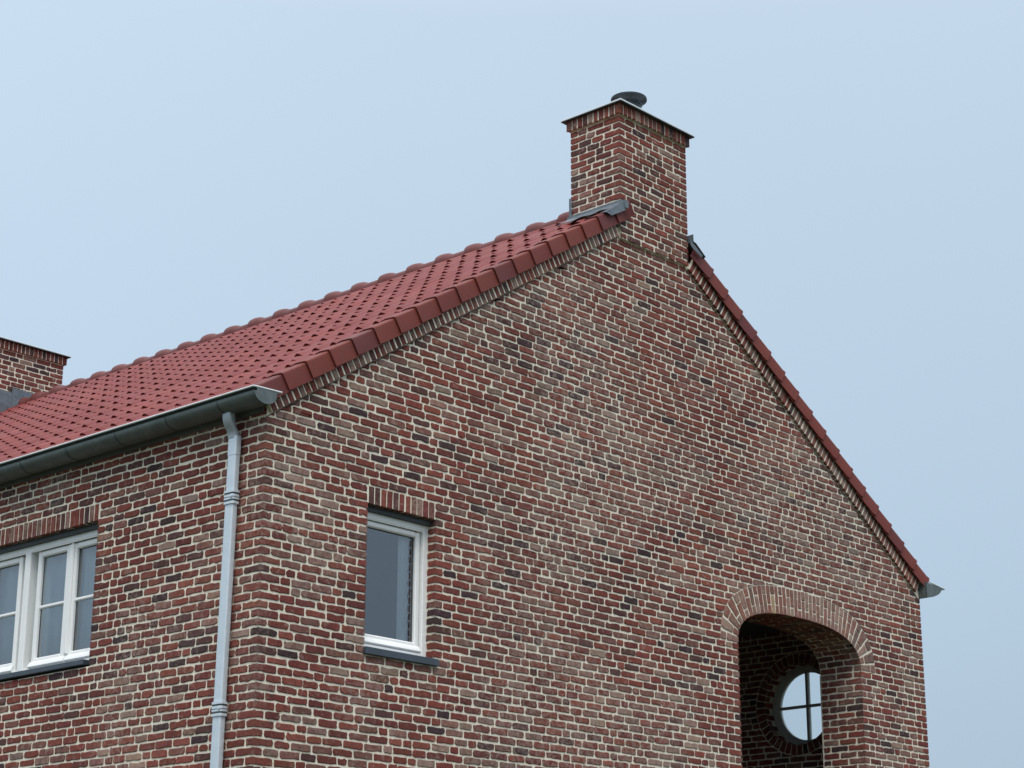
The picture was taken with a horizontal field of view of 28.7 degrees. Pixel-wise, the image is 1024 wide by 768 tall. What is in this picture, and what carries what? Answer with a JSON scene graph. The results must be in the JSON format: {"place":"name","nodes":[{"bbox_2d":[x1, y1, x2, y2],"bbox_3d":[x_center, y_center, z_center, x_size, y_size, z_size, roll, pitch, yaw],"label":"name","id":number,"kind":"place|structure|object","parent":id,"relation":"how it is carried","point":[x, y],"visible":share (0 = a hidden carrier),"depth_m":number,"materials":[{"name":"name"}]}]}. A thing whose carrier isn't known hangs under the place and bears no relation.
{"place":"outdoors","nodes":[
{"label":"outdoors","id":0,"kind":"place"},
{"bbox_2d":[0,0,1023,767],"label":"sky","id":1,"kind":"structure","parent":0,"point":[173,173],"materials":[{"name":"blue"}]},
{"label":"ground","id":2,"kind":"structure","parent":0,"visible":0},
{"bbox_2d":[0,91,944,767],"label":"brick house","id":3,"kind":"structure","parent":2,"relation":"on","point":[588,461],"depth_m":18.14,"materials":[{"name":"brick"}]},
{"bbox_2d":[0,546,97,664],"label":"curtain","id":4,"kind":"object","parent":3,"relation":"hanging from","point":[52,617],"visible":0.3,"depth_m":17.72,"materials":[{"name":"white fabric"}]},
{"bbox_2d":[0,523,98,682],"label":"window","id":5,"kind":"structure","parent":3,"relation":"in","point":[30,556],"depth_m":17.64,"materials":[{"name":"white paint"}]},
{"bbox_2d":[363,506,438,666],"bbox_3d":[-0.974,1.692,16.704,0.222,1.256,0.847,-15,-23,40],"label":"window","id":6,"kind":"structure","parent":3,"relation":"in","point":[414,651],"depth_m":16.86,"materials":[{"name":"white paint"}]},
{"bbox_2d":[396,535,408,640],"bbox_3d":[-0.925,1.732,16.960,0.024,1.000,0.134,-15,-23,40],"label":"curtain","id":7,"kind":"object","parent":3,"relation":"hanging from","point":[402,599],"visible":0.98,"depth_m":16.95,"materials":[{"name":"white fabric"}]},
{"bbox_2d":[772,665,820,744],"bbox_3d":[3.452,3.750,23.295,0.950,0.950,0.110,-15,-23,40],"label":"round window","id":8,"kind":"structure","parent":3,"relation":"in","point":[777,711],"depth_m":23.41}
]}

